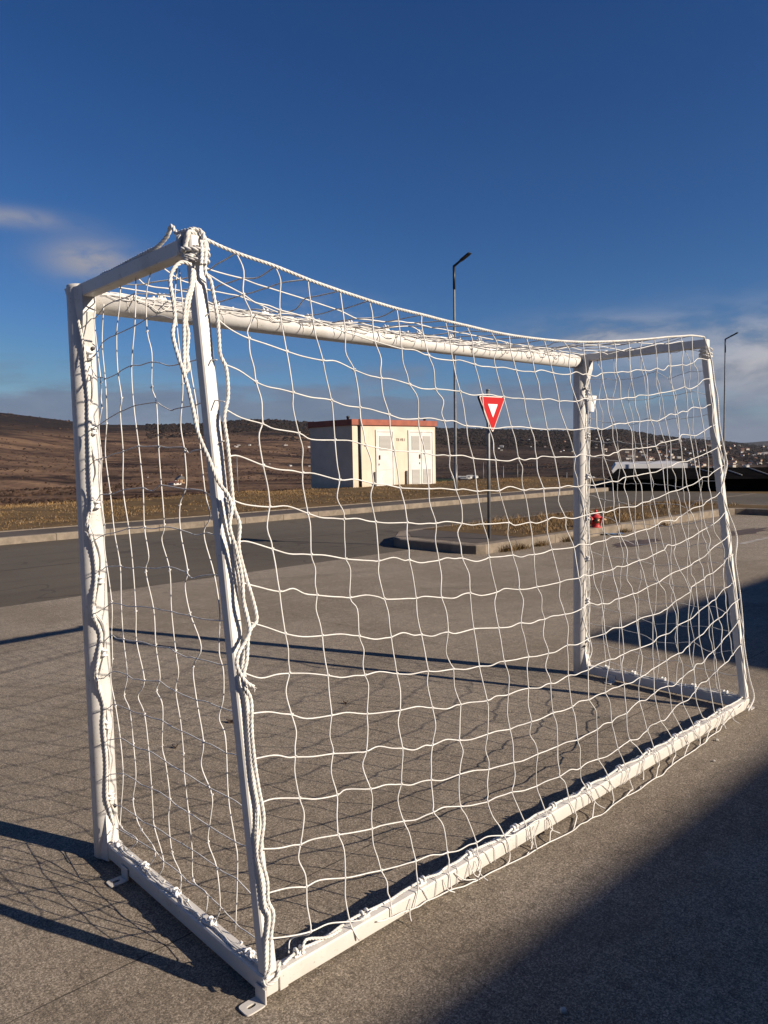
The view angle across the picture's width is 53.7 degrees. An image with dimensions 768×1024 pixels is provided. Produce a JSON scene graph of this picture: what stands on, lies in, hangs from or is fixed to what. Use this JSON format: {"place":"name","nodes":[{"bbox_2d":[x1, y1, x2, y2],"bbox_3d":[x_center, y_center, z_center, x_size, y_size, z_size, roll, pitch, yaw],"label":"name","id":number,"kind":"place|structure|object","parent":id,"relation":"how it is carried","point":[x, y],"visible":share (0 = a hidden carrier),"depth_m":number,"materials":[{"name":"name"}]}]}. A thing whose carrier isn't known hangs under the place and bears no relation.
{"place":"outdoors","nodes":[
{"label":"outdoors","id":0,"kind":"place"},
{"bbox_2d":[3,478,484,506],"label":"tall dry grass","id":1,"kind":"structure","parent":0,"point":[42,504],"depth_m":24.32,"materials":[{"name":"brown plant"}]},
{"bbox_2d":[0,487,603,536],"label":"pavement","id":2,"kind":"structure","parent":0,"point":[61,529],"depth_m":17.76,"materials":[{"name":"concrete"}]},
{"bbox_2d":[0,476,611,530],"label":"verge","id":3,"kind":"structure","parent":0,"point":[156,502],"depth_m":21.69,"materials":[{"name":"brown plant"}]},
{"bbox_2d":[307,416,436,488],"bbox_3d":[-0.413,-2.321,33.067,4.990,3.502,2.925,-5,6,-43],"label":"transformer station","id":4,"kind":"object","parent":3,"relation":"on","point":[353,460],"visible":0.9,"depth_m":31.66,"materials":[{"name":"concrete"}]},
{"bbox_2d":[377,432,392,485],"bbox_3d":[0.058,-2.174,31.610,0.846,2.290,0.057,-5,6,-43],"label":"door","id":5,"kind":"structure","parent":4,"relation":"in","point":[385,457],"depth_m":31.60,"materials":[{"name":"white paint"}]},
{"bbox_2d":[410,432,420,483],"bbox_3d":[1.373,-2.293,32.840,0.676,2.290,0.057,-5,6,-43],"label":"door","id":6,"kind":"structure","parent":4,"relation":"in","point":[415,440],"depth_m":32.82,"materials":[{"name":"white paint"}]},
{"bbox_2d":[421,432,431,483],"bbox_3d":[1.882,-2.339,33.319,0.676,2.290,0.052,-5,6,-43],"label":"door","id":7,"kind":"structure","parent":4,"relation":"in","point":[426,437],"depth_m":33.29,"materials":[{"name":"white paint"}]},
{"bbox_2d":[453,252,471,490],"bbox_3d":[2.557,-4.361,24.795,0.172,7.904,0.780,-5,6,-43],"label":"street lamp","id":8,"kind":"object","parent":3,"relation":"on","point":[466,255],"visible":0.84,"depth_m":25.01,"materials":[{"name":"metal"}]},
{"bbox_2d":[0,515,767,1023],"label":"concrete yard","id":9,"kind":"structure","parent":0,"point":[646,903],"depth_m":3.15,"materials":[{"name":"grey concrete"}]},
{"bbox_2d":[64,234,754,1016],"bbox_3d":[0.452,0.145,3.369,3.272,2.034,1.091,-5,6,-43],"label":"football goal","id":10,"kind":"object","parent":9,"relation":"on","point":[84,298],"visible":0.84,"depth_m":2.62,"materials":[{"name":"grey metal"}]},
{"bbox_2d":[168,227,280,986],"bbox_3d":[-0.437,0.237,2.000,0.328,1.993,0.176,3,6,41],"label":"tie rope","id":11,"kind":"object","parent":10,"relation":"hanging from","point":[202,255],"visible":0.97,"depth_m":1.99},
{"bbox_2d":[77,224,754,965],"bbox_3d":[0.474,0.131,3.359,3.226,2.080,1.184,-5,6,-41],"label":"goal net","id":12,"kind":"object","parent":10,"relation":"attached to","point":[471,342],"visible":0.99,"depth_m":2.61,"materials":[{"name":"white fabric"}]},
{"bbox_2d":[587,396,596,411],"bbox_3d":[1.289,-0.671,4.703,0.078,0.098,0.016,-3,5,-25],"label":"hanging tag","id":13,"kind":"object","parent":12,"relation":"attached to","point":[591,407],"visible":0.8,"depth_m":4.70,"materials":[{"name":"white plastic"}]},
{"bbox_2d":[560,1007,566,1013],"bbox_3d":[0.456,1.269,1.933,0.016,0.012,0.014,-1,4,0],"label":"pebble","id":14,"kind":"object","parent":9,"relation":"on","point":[563,1010],"visible":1,"depth_m":1.93,"materials":[{"name":"grey stone"}]},
{"bbox_2d":[394,501,767,553],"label":"traffic island","id":15,"kind":"structure","parent":9,"relation":"on","point":[400,539],"depth_m":11.88,"materials":[{"name":"concrete"}]},
{"bbox_2d":[409,529,515,542],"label":"island paving","id":16,"kind":"structure","parent":15,"relation":"on","point":[452,536],"depth_m":11.81,"materials":[{"name":"concrete"}]},
{"bbox_2d":[477,389,504,538],"bbox_3d":[1.581,-0.658,11.300,0.597,2.326,0.123,-5,6,-43],"label":"yield sign","id":17,"kind":"object","parent":15,"relation":"on","point":[493,405],"visible":0.88,"depth_m":11.26,"materials":[{"name":"metal"}]},
{"bbox_2d":[588,510,606,527],"bbox_3d":[3.571,0.135,12.803,0.339,0.340,0.240,-3,5,-28],"label":"fire hydrant","id":18,"kind":"object","parent":15,"relation":"on","point":[596,520],"visible":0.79,"depth_m":12.76,"materials":[{"name":"red metal"}]},
{"bbox_2d":[497,522,668,552],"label":"kerb weeds","id":19,"kind":"object","parent":9,"relation":"on","point":[539,544],"visible":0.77,"depth_m":11.40,"materials":[{"name":"brown plant"}]},
{"bbox_2d":[612,539,659,547],"bbox_3d":[3.870,0.471,11.617,0.472,0.001,1.434,2,6,39],"label":"tar patch","id":20,"kind":"object","parent":9,"relation":"on","point":[646,542],"visible":0.87,"depth_m":11.58,"materials":[{"name":"grey asphalt"}]},
{"bbox_2d":[731,528,767,535],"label":"tar patch","id":21,"kind":"object","parent":9,"relation":"on","point":[747,531],"visible":0.71,"depth_m":12.90,"materials":[{"name":"grey asphalt"}]},
{"bbox_2d":[738,537,767,543],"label":"worn paint line","id":22,"kind":"object","parent":9,"relation":"on","point":[746,542],"visible":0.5,"depth_m":11.61,"materials":[{"name":"white paint"}]},
{"bbox_2d":[0,491,767,606],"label":"asphalt road","id":23,"kind":"structure","parent":0,"point":[35,583],"depth_m":12.40,"materials":[{"name":"grey asphalt"}]},
{"bbox_2d":[1,492,709,570],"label":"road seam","id":24,"kind":"object","parent":23,"relation":"on","point":[302,537],"visible":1,"depth_m":13.08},
{"bbox_2d":[687,493,752,501],"bbox_3d":[6.068,-0.085,18.447,14.800,0.001,0.125,-5,6,-43],"label":"gutter strip","id":25,"kind":"object","parent":23,"relation":"on","point":[716,498],"visible":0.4,"depth_m":21.91,"materials":[{"name":"concrete"}]},
{"bbox_2d":[0,413,767,506],"bbox_3d":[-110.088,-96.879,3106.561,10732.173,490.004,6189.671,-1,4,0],"label":"hills","id":26,"kind":"structure","parent":0,"point":[23,438],"depth_m":946.08,"materials":[{"name":"soil"}]},
{"bbox_2d":[168,480,180,484],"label":"house","id":27,"kind":"structure","parent":26,"relation":"on","point":[174,482],"depth_m":231.48,"materials":[{"name":"grey"}]},
{"bbox_2d":[175,474,184,482],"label":"house","id":28,"kind":"structure","parent":26,"relation":"on","point":[181,478],"depth_m":264.55,"materials":[{"name":"brown"}]},
{"bbox_2d":[184,445,186,494],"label":"utility pole","id":29,"kind":"object","parent":26,"relation":"on","point":[185,476],"visible":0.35,"depth_m":74.76,"materials":[{"name":"brown"}]},
{"bbox_2d":[236,456,237,491],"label":"utility pole","id":30,"kind":"object","parent":26,"relation":"on","point":[237,475],"visible":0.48,"depth_m":89.74,"materials":[{"name":"metal"}]},
{"bbox_2d":[0,413,743,505],"bbox_3d":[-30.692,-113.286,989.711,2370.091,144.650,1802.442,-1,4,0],"label":"hillside scrub","id":31,"kind":"object","parent":26,"relation":"on","point":[36,501],"visible":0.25,"depth_m":296.29,"materials":[{"name":"brown plant"}]},
{"bbox_2d":[436,478,452,481],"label":"fence","id":32,"kind":"object","parent":26,"relation":"on","point":[443,480],"visible":0.16,"depth_m":40.99,"materials":[{"name":"grey metal"}]},
{"bbox_2d":[145,419,767,464],"bbox_3d":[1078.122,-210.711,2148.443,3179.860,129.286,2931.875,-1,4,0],"label":"ridge woodland","id":33,"kind":"object","parent":26,"relation":"on","point":[560,444],"visible":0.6,"depth_m":1613.51,"materials":[{"name":"plant"}]},
{"bbox_2d":[612,461,687,472],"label":"white roof hall","id":34,"kind":"structure","parent":26,"relation":"on","point":[642,464],"depth_m":45.55,"materials":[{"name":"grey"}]},
{"bbox_2d":[607,467,767,490],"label":"hall","id":35,"kind":"structure","parent":26,"relation":"on","point":[746,478],"depth_m":26.16,"materials":[{"name":"grey"}]},
{"bbox_2d":[0,0,767,442],"label":"sky","id":36,"kind":"structure","parent":0,"point":[601,166],"materials":[{"name":"blue"}]},
{"bbox_2d":[277,480,767,493],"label":"ground","id":37,"kind":"structure","parent":0,"point":[765,492],"depth_m":24.99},
{"bbox_2d":[0,487,571,531],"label":"pavement edging","id":38,"kind":"object","parent":37,"relation":"on","point":[260,511],"depth_m":18.22,"materials":[{"name":"concrete"}]},
{"bbox_2d":[0,487,612,544],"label":"kerb","id":39,"kind":"structure","parent":37,"relation":"on","point":[9,540],"depth_m":17.07,"materials":[{"name":"concrete"}]},
{"bbox_2d":[722,332,737,467],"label":"street lamp","id":40,"kind":"object","parent":37,"relation":"on","point":[724,393],"visible":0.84,"depth_m":43.08,"materials":[{"name":"metal"}]},
{"bbox_2d":[427,498,767,536],"bbox_3d":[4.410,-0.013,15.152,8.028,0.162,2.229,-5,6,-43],"label":"island grass","id":41,"kind":"structure","parent":0,"point":[672,502],"depth_m":14.29,"materials":[{"name":"brown plant"}]},
{"bbox_2d":[744,441,767,445],"bbox_3d":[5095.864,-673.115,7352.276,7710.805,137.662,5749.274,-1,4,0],"label":"range","id":42,"kind":"structure","parent":0,"point":[764,443],"depth_m":8038.91,"materials":[{"name":"soil"}]}
]}

